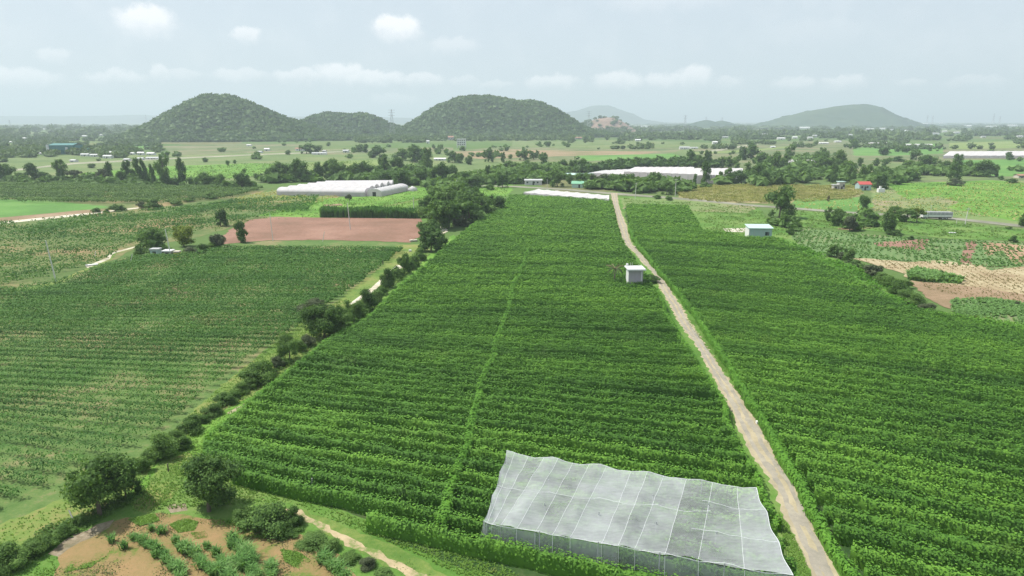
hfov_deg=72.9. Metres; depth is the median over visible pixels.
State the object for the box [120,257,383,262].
vine row
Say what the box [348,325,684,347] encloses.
vine row
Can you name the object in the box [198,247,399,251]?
vine row
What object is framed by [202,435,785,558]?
vine row
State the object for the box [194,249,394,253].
vine row
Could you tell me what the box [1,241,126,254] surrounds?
orchard row
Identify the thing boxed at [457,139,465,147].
tower block
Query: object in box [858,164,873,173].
tree
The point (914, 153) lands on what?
tree
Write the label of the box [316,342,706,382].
vine row
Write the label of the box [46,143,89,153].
factory
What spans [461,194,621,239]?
vine rows
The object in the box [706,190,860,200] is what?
orchard row
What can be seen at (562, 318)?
vine row
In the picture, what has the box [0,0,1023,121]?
sky
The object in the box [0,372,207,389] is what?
vine row
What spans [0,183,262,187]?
orchard row
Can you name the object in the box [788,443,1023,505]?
vine row
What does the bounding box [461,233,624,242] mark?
vine row
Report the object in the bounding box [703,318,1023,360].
vine row
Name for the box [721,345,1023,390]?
vine row
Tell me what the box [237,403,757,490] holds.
vine row
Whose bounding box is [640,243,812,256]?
vine row
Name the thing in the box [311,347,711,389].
vine row
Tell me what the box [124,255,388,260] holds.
vine row
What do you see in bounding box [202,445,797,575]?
vine row
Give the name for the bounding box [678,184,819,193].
orchard row
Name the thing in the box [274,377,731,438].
vine row
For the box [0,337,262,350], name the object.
vine row
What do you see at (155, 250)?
hut
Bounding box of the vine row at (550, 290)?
[397,285,657,295]
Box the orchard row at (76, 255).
[0,251,111,265]
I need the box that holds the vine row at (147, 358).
[0,350,241,365]
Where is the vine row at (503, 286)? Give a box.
[398,283,654,291]
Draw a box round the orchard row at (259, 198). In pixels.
[221,196,316,201]
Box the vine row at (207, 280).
[51,277,355,284]
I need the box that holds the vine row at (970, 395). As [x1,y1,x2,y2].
[729,358,1023,407]
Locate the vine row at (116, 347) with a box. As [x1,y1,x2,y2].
[0,341,256,354]
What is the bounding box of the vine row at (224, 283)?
[32,279,353,287]
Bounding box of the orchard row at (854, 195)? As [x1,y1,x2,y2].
[758,194,855,201]
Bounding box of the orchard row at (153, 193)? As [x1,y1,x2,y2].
[0,191,232,196]
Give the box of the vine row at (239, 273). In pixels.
[76,271,366,277]
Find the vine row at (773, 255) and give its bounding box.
[642,245,817,259]
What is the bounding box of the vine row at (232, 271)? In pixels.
[83,269,367,274]
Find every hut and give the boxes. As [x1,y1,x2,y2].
[149,248,161,255]
[161,249,174,254]
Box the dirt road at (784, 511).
[611,193,838,575]
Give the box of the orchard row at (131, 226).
[2,219,237,234]
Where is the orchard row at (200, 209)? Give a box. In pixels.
[42,202,312,218]
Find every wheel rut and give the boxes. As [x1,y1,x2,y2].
[612,193,822,575]
[614,193,833,574]
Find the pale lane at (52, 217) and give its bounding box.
[0,207,138,223]
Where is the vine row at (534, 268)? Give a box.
[420,265,625,272]
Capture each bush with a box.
[0,541,31,572]
[0,562,12,575]
[19,538,46,557]
[36,532,64,548]
[55,524,78,537]
[68,515,91,525]
[90,208,101,211]
[107,204,127,210]
[131,456,154,471]
[133,244,146,254]
[135,201,144,207]
[140,449,155,460]
[142,431,181,461]
[143,198,162,207]
[158,244,171,252]
[165,429,185,437]
[169,200,182,204]
[176,413,201,435]
[176,436,193,450]
[182,247,196,255]
[195,243,211,253]
[197,414,209,423]
[199,402,224,417]
[205,191,217,198]
[207,242,216,249]
[210,391,239,405]
[227,381,249,394]
[227,391,242,398]
[230,505,251,527]
[234,500,292,541]
[237,358,279,385]
[242,377,260,389]
[270,355,284,367]
[275,526,303,542]
[279,357,291,364]
[281,504,305,527]
[292,340,306,351]
[293,529,329,551]
[300,334,316,345]
[318,537,339,557]
[326,320,346,334]
[335,548,361,567]
[353,286,379,309]
[355,306,369,316]
[358,556,376,572]
[372,286,388,294]
[372,289,382,301]
[373,565,395,575]
[379,267,395,288]
[390,265,402,279]
[401,260,416,269]
[409,255,420,265]
[412,247,426,260]
[426,218,441,231]
[436,234,448,245]
[451,215,470,225]
[483,184,494,189]
[632,189,641,193]
[648,274,660,282]
[699,182,712,187]
[786,228,794,234]
[831,208,846,213]
[837,252,843,258]
[846,259,864,265]
[873,271,888,280]
[879,275,899,285]
[886,230,901,235]
[887,279,912,293]
[892,156,906,161]
[896,288,920,299]
[899,279,914,286]
[904,293,927,304]
[916,302,937,309]
[945,178,965,184]
[1004,178,1018,182]
[1008,235,1018,242]
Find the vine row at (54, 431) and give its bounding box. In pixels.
[0,420,138,444]
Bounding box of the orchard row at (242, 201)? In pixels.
[197,197,315,203]
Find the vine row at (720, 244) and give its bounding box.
[639,238,801,250]
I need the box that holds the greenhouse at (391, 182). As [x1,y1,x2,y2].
[325,180,393,184]
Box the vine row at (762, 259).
[648,251,827,265]
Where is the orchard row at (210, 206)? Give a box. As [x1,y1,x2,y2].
[89,201,313,213]
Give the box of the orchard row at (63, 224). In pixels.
[1,210,291,228]
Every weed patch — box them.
[64,546,112,572]
[128,513,159,525]
[169,518,197,532]
[191,531,208,538]
[211,518,271,538]
[280,549,310,567]
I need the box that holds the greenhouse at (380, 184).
[308,183,382,187]
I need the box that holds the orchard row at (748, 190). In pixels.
[678,185,831,194]
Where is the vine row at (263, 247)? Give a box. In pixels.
[208,246,400,250]
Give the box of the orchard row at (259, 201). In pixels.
[215,196,314,203]
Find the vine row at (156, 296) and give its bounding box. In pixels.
[0,292,334,300]
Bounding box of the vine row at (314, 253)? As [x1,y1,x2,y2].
[182,250,393,255]
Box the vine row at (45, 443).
[0,429,121,453]
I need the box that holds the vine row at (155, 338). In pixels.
[0,333,272,345]
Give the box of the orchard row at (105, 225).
[7,215,248,232]
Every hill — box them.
[115,105,353,141]
[446,102,603,137]
[591,117,651,131]
[672,120,754,127]
[755,104,954,127]
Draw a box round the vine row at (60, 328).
[1,324,284,335]
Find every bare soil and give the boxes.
[0,210,103,220]
[54,513,355,575]
[723,228,744,231]
[874,239,927,249]
[910,281,1023,308]
[960,241,977,262]
[982,242,1023,263]
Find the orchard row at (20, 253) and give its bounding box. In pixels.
[0,245,123,256]
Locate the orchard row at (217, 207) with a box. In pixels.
[60,202,310,216]
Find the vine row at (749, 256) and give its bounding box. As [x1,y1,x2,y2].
[646,249,823,263]
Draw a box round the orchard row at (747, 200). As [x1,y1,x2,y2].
[734,192,859,201]
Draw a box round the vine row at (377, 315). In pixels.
[371,311,673,327]
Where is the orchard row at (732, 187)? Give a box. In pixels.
[692,184,786,189]
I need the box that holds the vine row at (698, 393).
[303,352,715,400]
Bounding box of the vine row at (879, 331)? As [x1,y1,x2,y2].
[698,310,1023,350]
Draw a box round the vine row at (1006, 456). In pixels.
[764,407,1023,467]
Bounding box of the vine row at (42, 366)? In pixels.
[0,359,225,376]
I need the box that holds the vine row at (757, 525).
[210,426,778,539]
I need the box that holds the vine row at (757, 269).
[655,262,855,280]
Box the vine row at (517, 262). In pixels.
[429,257,639,266]
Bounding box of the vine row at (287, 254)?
[146,252,392,257]
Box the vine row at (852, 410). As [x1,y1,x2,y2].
[751,388,1023,443]
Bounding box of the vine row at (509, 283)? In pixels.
[403,280,655,289]
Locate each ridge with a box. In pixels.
[0,115,413,123]
[934,124,1018,125]
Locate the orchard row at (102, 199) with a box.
[17,196,177,202]
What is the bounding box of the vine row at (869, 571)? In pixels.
[863,562,907,575]
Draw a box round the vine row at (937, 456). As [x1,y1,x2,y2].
[773,420,1023,481]
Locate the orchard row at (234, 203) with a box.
[161,199,316,208]
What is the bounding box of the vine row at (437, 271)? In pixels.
[417,269,648,278]
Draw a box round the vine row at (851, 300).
[676,284,932,311]
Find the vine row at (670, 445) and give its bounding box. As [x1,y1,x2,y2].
[254,391,744,463]
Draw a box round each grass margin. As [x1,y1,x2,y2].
[0,244,429,547]
[130,235,455,491]
[614,201,840,575]
[621,198,756,212]
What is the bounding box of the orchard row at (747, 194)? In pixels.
[688,187,854,198]
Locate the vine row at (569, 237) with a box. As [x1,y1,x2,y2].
[460,232,623,240]
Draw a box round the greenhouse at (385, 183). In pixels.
[316,181,388,186]
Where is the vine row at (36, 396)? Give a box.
[0,390,184,411]
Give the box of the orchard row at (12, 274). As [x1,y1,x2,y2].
[0,268,60,278]
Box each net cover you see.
[483,450,793,575]
[524,189,608,200]
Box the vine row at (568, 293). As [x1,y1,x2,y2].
[391,288,656,298]
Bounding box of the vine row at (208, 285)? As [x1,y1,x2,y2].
[19,282,349,289]
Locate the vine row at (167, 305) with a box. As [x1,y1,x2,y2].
[0,301,308,310]
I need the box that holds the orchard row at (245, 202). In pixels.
[180,198,315,206]
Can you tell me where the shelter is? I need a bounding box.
[571,181,584,187]
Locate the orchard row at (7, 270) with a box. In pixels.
[1,261,88,272]
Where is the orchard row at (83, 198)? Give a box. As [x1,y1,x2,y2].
[2,196,191,200]
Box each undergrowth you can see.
[0,172,256,187]
[256,160,439,184]
[420,161,572,186]
[450,204,498,224]
[572,155,724,172]
[582,174,696,193]
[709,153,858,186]
[765,216,801,230]
[828,207,919,230]
[850,162,996,186]
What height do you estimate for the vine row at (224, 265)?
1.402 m
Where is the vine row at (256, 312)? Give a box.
[0,306,299,316]
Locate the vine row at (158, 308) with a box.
[1,303,309,312]
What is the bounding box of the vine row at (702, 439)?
[264,384,740,450]
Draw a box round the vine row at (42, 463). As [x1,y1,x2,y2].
[1,454,69,471]
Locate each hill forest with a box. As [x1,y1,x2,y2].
[103,92,356,141]
[300,111,400,135]
[383,94,620,137]
[582,115,642,130]
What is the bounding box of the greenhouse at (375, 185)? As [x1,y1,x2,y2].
[298,184,377,187]
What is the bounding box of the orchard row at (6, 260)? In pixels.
[0,249,116,262]
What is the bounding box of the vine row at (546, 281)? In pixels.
[406,276,652,287]
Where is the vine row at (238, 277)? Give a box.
[62,274,361,281]
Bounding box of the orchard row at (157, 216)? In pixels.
[2,207,308,224]
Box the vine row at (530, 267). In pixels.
[426,262,625,271]
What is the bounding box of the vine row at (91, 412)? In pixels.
[0,403,164,426]
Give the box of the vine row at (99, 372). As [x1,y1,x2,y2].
[0,365,219,383]
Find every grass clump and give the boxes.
[104,530,116,543]
[116,538,131,549]
[126,530,140,540]
[134,533,146,544]
[136,530,151,543]
[137,536,151,548]
[141,535,161,548]
[144,522,154,531]
[146,539,165,551]
[147,548,160,558]
[152,522,167,535]
[157,547,171,556]
[158,551,172,563]
[164,554,178,564]
[166,557,185,570]
[167,532,181,544]
[168,557,187,575]
[170,538,188,552]
[173,567,188,575]
[175,536,196,554]
[176,562,188,572]
[183,540,206,556]
[188,550,202,559]
[192,553,209,569]
[193,553,208,564]
[200,559,220,572]
[201,539,211,549]
[203,563,217,575]
[205,556,229,575]
[206,543,226,557]
[212,549,228,560]
[216,566,238,575]
[217,554,231,565]
[217,560,233,570]
[219,569,239,575]
[221,529,245,540]
[224,538,238,548]
[228,536,245,549]
[228,550,239,561]
[229,552,246,569]
[231,537,250,548]
[231,541,245,554]
[231,549,252,561]
[234,551,256,571]
[238,539,262,551]
[239,546,261,563]
[240,543,259,554]
[241,561,257,575]
[243,562,258,572]
[246,564,263,574]
[249,553,259,563]
[251,567,264,575]
[260,558,278,571]
[262,564,280,575]
[263,554,278,563]
[264,559,279,571]
[310,544,330,564]
[314,548,334,564]
[320,555,337,571]
[322,556,343,570]
[331,556,349,575]
[332,564,354,575]
[335,567,351,575]
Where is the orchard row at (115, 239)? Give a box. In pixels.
[2,234,171,248]
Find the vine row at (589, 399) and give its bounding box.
[288,365,721,418]
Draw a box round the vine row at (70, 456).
[0,443,89,461]
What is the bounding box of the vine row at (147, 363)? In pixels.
[0,356,232,370]
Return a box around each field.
[0,140,744,185]
[0,199,106,216]
[81,163,288,181]
[163,143,298,154]
[175,154,365,165]
[223,217,421,243]
[301,159,377,173]
[303,147,452,153]
[443,146,681,161]
[456,149,660,158]
[511,140,693,148]
[579,154,679,160]
[618,196,916,304]
[693,140,1023,181]
[791,228,1023,269]
[852,143,943,155]
[854,258,1023,293]
[878,161,991,179]
[912,280,956,283]
[949,141,1020,148]
[949,299,1022,324]
[962,159,1023,175]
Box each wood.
[0,123,139,136]
[0,132,295,149]
[0,143,162,161]
[158,136,579,158]
[315,132,594,142]
[577,125,1023,139]
[597,134,1023,148]
[628,123,1023,128]
[699,147,1023,171]
[849,128,941,140]
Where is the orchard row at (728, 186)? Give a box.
[696,184,772,188]
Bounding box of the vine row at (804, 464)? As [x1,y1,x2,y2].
[795,453,1023,520]
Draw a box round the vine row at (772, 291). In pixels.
[672,280,906,306]
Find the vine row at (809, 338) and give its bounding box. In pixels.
[708,323,1023,366]
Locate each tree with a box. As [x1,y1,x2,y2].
[0,164,8,178]
[2,163,17,174]
[22,162,38,179]
[37,171,48,176]
[51,159,68,176]
[54,450,142,515]
[64,169,82,176]
[87,163,95,167]
[93,168,113,178]
[102,161,112,175]
[114,459,144,501]
[115,168,125,179]
[121,160,132,175]
[131,157,144,180]
[135,232,146,248]
[138,158,150,181]
[140,227,167,252]
[148,163,155,182]
[152,155,169,184]
[162,176,169,184]
[169,225,195,246]
[174,157,187,184]
[178,451,248,512]
[197,171,216,186]
[207,179,218,184]
[209,233,226,246]
[214,174,224,186]
[214,208,228,225]
[232,169,250,186]
[233,221,247,242]
[253,173,262,179]
[266,161,287,173]
[274,332,299,362]
[280,163,291,173]
[288,158,307,181]
[293,297,328,311]
[297,302,343,338]
[299,143,314,153]
[311,161,324,178]
[312,145,322,151]
[321,160,329,178]
[325,158,345,179]
[340,306,352,329]
[343,298,363,322]
[345,194,351,204]
[348,163,362,173]
[355,144,362,151]
[357,160,373,171]
[363,144,368,152]
[367,150,373,157]
[370,145,386,157]
[370,165,381,171]
[376,172,390,179]
[377,153,389,169]
[388,156,405,167]
[389,168,409,185]
[390,148,408,160]
[395,252,411,273]
[403,163,414,169]
[405,144,422,161]
[411,168,429,183]
[413,199,451,228]
[416,221,436,236]
[417,195,433,217]
[418,225,444,251]
[421,147,432,167]
[422,167,437,178]
[426,184,446,199]
[433,182,467,202]
[434,161,450,178]
[436,199,460,227]
[444,150,456,162]
[445,164,457,176]
[453,171,470,178]
[453,191,481,224]
[455,153,463,162]
[455,181,472,190]
[464,155,472,164]
[464,175,483,187]
[465,186,484,196]
[473,192,492,212]
[483,147,493,161]
[484,165,491,173]
[488,194,505,207]
[495,170,510,187]
[500,152,505,162]
[503,160,518,167]
[508,168,519,174]
[516,149,530,160]
[520,168,531,172]
[529,150,538,158]
[530,162,543,170]
[538,152,547,163]
[540,175,549,182]
[543,166,551,171]
[548,168,567,186]
[558,159,567,165]
[564,173,574,183]
[568,159,576,171]
[571,172,588,181]
[576,158,586,163]
[588,173,608,181]
[606,264,623,278]
[607,173,616,179]
[614,173,629,180]
[633,156,642,164]
[648,171,662,180]
[658,181,674,194]
[686,149,695,161]
[695,155,703,166]
[701,160,711,182]
[703,150,711,161]
[718,156,726,167]
[724,167,737,184]
[725,155,742,167]
[734,169,750,183]
[739,147,746,159]
[744,144,765,158]
[744,161,765,182]
[754,152,768,163]
[759,169,772,184]
[763,184,797,217]
[765,151,782,167]
[769,172,784,183]
[780,153,792,165]
[780,213,792,226]
[784,144,796,155]
[786,170,799,181]
[798,166,811,172]
[814,152,834,167]
[820,147,830,156]
[824,206,832,220]
[826,244,842,256]
[829,164,838,182]
[831,214,841,225]
[834,149,847,165]
[838,209,844,218]
[841,247,856,261]
[842,215,858,230]
[845,161,856,183]
[849,139,859,148]
[857,157,863,165]
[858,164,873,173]
[858,195,871,208]
[861,212,870,216]
[863,264,883,275]
[870,172,889,188]
[871,158,879,165]
[875,166,887,171]
[878,147,890,154]
[878,210,899,231]
[881,158,890,165]
[889,206,901,210]
[894,146,900,151]
[896,208,916,221]
[900,146,914,152]
[902,159,922,166]
[909,148,922,159]
[911,207,927,221]
[918,154,938,165]
[935,160,951,166]
[945,161,962,180]
[953,153,964,164]
[964,159,973,166]
[972,159,995,176]
[993,164,1000,176]
[1005,152,1013,157]
[1017,213,1023,225]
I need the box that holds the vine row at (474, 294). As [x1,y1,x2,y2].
[388,291,659,302]
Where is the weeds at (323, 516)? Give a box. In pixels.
[264,494,430,574]
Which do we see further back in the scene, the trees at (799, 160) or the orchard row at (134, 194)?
the trees at (799, 160)
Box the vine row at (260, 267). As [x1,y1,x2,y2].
[94,264,376,270]
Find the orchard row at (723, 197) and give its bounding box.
[697,188,860,199]
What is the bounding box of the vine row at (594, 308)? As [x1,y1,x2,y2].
[380,301,664,313]
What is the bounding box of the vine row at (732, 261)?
[653,255,840,271]
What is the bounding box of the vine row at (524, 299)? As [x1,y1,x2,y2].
[387,295,658,305]
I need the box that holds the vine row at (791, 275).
[658,265,862,283]
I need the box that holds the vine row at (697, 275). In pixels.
[666,271,884,293]
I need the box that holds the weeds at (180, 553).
[55,512,332,575]
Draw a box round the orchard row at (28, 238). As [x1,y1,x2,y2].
[4,225,215,241]
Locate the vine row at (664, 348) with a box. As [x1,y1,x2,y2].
[341,327,689,354]
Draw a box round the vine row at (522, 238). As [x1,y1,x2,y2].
[456,235,622,243]
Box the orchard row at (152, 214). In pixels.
[0,205,310,223]
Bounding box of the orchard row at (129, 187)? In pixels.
[0,185,253,190]
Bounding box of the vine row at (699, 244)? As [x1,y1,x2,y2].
[640,241,802,252]
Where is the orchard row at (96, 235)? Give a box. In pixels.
[0,228,207,242]
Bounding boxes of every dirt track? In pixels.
[10,248,132,292]
[85,247,133,267]
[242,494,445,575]
[263,499,426,575]
[695,146,790,153]
[710,143,757,151]
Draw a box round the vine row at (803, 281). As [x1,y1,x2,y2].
[663,268,876,290]
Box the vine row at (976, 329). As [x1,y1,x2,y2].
[690,299,1023,338]
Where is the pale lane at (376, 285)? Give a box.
[351,265,401,303]
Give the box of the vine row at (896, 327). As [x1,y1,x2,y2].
[694,305,1023,346]
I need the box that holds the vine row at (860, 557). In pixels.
[849,540,991,575]
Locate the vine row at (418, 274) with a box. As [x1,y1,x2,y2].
[412,272,651,281]
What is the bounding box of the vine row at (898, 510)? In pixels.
[814,481,1023,553]
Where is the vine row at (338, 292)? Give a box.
[0,287,343,295]
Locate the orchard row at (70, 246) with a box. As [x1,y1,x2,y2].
[0,239,138,253]
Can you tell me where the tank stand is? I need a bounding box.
[877,186,884,191]
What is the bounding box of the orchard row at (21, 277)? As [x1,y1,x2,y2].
[0,274,48,281]
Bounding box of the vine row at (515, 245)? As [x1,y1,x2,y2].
[448,242,628,251]
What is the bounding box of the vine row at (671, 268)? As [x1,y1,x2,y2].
[660,265,868,287]
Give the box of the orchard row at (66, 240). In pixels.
[3,235,134,246]
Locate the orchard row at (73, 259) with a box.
[0,254,108,267]
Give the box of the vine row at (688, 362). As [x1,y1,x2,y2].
[328,334,698,367]
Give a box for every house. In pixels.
[102,155,113,157]
[312,152,326,154]
[434,158,445,160]
[524,179,542,184]
[591,169,628,176]
[624,167,695,181]
[679,146,689,148]
[695,168,742,183]
[745,224,773,236]
[831,184,838,189]
[836,181,845,188]
[854,181,872,189]
[943,151,1023,157]
[1013,174,1023,177]
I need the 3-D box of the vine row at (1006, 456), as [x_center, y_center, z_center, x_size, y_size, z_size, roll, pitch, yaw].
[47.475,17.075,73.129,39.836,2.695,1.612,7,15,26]
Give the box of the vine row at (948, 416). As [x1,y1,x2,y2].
[747,381,1023,432]
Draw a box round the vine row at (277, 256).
[129,254,390,258]
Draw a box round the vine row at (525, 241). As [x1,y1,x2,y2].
[454,238,624,246]
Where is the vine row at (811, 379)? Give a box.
[736,366,1023,416]
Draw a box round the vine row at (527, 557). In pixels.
[364,509,677,575]
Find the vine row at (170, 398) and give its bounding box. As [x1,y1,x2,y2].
[0,384,193,403]
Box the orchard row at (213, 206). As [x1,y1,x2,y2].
[119,201,313,211]
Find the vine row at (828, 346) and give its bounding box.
[709,329,1023,370]
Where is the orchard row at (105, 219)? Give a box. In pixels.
[0,207,307,226]
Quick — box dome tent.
[407,186,416,190]
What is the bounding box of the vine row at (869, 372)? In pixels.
[728,352,1023,399]
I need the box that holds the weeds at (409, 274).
[137,258,424,479]
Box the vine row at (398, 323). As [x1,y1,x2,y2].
[360,316,676,339]
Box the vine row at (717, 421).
[279,372,724,428]
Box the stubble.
[859,259,1023,300]
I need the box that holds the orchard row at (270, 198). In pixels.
[227,195,317,200]
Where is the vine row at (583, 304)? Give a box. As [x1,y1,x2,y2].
[385,299,661,309]
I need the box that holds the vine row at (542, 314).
[376,306,667,321]
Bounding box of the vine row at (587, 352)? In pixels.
[335,332,693,360]
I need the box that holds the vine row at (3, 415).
[0,411,155,435]
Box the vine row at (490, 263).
[428,260,629,268]
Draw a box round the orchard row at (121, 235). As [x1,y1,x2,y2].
[1,232,194,245]
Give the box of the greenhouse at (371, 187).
[288,185,373,188]
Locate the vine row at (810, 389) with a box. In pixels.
[739,372,1023,425]
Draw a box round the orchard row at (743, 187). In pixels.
[685,184,802,191]
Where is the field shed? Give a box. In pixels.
[624,263,645,283]
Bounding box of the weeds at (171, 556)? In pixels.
[54,511,334,575]
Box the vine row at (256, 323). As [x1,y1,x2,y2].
[0,316,297,327]
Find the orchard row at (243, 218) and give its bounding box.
[1,217,245,233]
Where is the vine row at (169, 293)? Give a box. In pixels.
[0,290,337,297]
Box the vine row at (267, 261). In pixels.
[114,259,381,264]
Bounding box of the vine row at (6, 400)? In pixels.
[0,396,177,419]
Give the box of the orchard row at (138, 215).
[1,206,310,224]
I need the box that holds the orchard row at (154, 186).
[0,183,259,188]
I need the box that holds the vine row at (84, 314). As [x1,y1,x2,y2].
[0,309,303,320]
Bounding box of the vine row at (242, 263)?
[105,261,380,266]
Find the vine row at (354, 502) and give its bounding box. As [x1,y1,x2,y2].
[232,463,800,575]
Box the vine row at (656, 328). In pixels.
[365,315,677,334]
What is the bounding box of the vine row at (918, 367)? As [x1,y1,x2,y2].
[720,338,1023,385]
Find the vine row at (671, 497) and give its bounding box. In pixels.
[218,419,772,523]
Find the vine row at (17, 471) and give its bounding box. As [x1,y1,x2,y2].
[0,465,52,484]
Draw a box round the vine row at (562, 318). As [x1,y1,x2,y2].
[374,310,670,325]
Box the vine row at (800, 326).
[699,312,1023,354]
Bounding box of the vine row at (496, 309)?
[378,304,664,316]
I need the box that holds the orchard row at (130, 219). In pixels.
[0,209,307,228]
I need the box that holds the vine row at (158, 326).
[0,320,290,331]
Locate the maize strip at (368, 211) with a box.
[319,204,419,218]
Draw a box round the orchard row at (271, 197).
[230,194,318,199]
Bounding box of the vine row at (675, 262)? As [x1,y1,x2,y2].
[653,259,853,277]
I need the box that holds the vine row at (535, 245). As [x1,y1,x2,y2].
[450,241,627,249]
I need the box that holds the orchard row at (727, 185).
[697,183,749,187]
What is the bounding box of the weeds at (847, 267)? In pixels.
[790,241,961,318]
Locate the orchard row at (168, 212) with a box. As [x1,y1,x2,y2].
[1,205,309,222]
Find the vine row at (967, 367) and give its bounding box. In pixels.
[714,334,1023,378]
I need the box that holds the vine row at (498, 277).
[410,274,649,283]
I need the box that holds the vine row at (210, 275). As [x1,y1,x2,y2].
[71,272,364,279]
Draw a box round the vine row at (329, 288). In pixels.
[1,284,345,291]
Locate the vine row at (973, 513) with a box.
[806,468,1023,534]
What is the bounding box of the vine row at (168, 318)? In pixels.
[0,314,301,324]
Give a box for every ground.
[0,122,1023,456]
[0,186,273,210]
[0,196,339,289]
[0,241,406,523]
[48,520,113,556]
[167,503,186,512]
[231,190,329,203]
[325,193,721,575]
[624,208,863,574]
[679,185,863,203]
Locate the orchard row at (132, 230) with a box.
[0,224,214,240]
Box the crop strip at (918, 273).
[905,265,965,283]
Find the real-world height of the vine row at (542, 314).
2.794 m
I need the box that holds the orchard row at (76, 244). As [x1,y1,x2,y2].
[0,239,136,250]
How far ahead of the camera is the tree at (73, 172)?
404.22 m
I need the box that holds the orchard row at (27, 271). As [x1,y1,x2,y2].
[0,264,78,275]
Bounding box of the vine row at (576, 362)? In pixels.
[321,339,699,372]
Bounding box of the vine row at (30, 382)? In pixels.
[0,377,201,396]
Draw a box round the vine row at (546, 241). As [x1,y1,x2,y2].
[456,236,623,244]
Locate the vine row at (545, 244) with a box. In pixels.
[451,240,624,247]
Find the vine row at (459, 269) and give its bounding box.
[419,266,643,274]
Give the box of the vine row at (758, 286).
[669,277,897,301]
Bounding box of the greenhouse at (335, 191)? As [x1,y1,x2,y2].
[277,187,370,196]
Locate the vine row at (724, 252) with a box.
[644,247,821,261]
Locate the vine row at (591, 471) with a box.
[226,411,763,506]
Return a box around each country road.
[18,150,369,169]
[483,185,1023,226]
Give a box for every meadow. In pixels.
[259,184,512,219]
[792,197,873,211]
[794,211,1023,240]
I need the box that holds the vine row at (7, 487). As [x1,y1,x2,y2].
[0,480,25,495]
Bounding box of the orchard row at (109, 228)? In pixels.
[0,221,230,236]
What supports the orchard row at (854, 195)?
on the orchard ground at (754, 201)
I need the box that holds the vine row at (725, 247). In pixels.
[642,242,805,254]
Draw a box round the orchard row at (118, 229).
[0,222,227,237]
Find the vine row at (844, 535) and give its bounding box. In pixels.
[832,518,1023,575]
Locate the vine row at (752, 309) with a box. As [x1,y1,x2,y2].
[690,300,1023,342]
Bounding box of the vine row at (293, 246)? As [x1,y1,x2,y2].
[215,244,402,248]
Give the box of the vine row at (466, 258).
[434,255,636,264]
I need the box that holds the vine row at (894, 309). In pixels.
[679,286,1023,327]
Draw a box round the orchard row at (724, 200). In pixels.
[715,191,863,201]
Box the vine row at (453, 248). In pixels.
[443,246,632,255]
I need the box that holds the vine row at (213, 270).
[89,266,370,272]
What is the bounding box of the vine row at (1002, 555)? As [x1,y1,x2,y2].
[822,500,1023,572]
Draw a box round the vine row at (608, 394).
[295,358,721,410]
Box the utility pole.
[45,240,55,280]
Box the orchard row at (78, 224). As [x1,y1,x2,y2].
[2,213,273,229]
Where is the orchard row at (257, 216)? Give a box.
[0,215,258,230]
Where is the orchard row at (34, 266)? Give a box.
[1,258,99,270]
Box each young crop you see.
[951,296,1023,323]
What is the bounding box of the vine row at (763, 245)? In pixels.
[637,236,797,247]
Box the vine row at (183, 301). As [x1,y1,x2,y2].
[0,298,324,305]
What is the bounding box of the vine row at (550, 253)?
[438,250,635,259]
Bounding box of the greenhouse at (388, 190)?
[367,183,407,196]
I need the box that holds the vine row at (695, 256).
[650,252,834,269]
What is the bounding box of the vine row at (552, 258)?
[435,253,635,261]
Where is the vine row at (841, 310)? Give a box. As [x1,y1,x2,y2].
[686,295,1023,334]
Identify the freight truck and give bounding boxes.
[920,211,952,219]
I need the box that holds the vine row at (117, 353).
[0,346,248,359]
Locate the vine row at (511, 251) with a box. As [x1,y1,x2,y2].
[443,249,633,256]
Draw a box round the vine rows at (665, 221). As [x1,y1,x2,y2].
[626,203,791,246]
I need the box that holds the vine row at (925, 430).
[759,397,1023,454]
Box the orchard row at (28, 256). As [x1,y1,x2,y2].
[0,246,119,260]
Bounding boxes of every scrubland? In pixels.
[869,181,1023,225]
[886,196,959,210]
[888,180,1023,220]
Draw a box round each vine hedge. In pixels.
[205,224,472,440]
[434,249,529,530]
[627,224,862,575]
[655,286,782,531]
[778,237,1023,327]
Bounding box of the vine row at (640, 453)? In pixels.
[244,396,752,478]
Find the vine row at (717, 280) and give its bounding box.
[667,275,888,297]
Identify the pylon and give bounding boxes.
[388,109,394,130]
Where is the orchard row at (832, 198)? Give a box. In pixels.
[800,196,853,201]
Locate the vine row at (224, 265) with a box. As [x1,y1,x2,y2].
[99,263,378,268]
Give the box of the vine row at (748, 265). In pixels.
[655,258,846,274]
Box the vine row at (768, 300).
[682,290,1023,330]
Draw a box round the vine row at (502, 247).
[445,244,630,253]
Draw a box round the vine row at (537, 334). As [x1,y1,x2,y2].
[354,322,681,343]
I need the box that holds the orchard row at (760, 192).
[682,185,854,197]
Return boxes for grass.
[0,300,352,545]
[3,475,492,575]
[6,557,57,575]
[129,459,517,575]
[133,453,191,513]
[161,314,368,499]
[227,477,375,538]
[688,319,831,537]
[778,512,811,575]
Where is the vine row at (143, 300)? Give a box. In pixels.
[0,295,328,303]
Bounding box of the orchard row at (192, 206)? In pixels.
[141,200,302,210]
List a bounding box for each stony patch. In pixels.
[745,417,762,434]
[766,461,777,474]
[784,502,804,525]
[807,547,833,575]
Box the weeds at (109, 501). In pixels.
[4,493,128,570]
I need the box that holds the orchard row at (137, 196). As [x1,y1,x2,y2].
[0,193,214,198]
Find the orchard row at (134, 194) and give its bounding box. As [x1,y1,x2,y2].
[0,192,226,197]
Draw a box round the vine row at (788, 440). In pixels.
[778,429,1023,493]
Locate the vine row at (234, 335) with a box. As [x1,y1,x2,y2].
[0,329,277,340]
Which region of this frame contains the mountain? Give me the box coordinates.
[565,105,669,123]
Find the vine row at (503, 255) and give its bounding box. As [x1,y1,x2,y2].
[437,251,633,260]
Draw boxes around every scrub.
[90,160,373,181]
[215,197,421,230]
[232,190,336,204]
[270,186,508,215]
[624,198,791,238]
[793,210,1023,238]
[795,181,1023,219]
[875,182,1023,217]

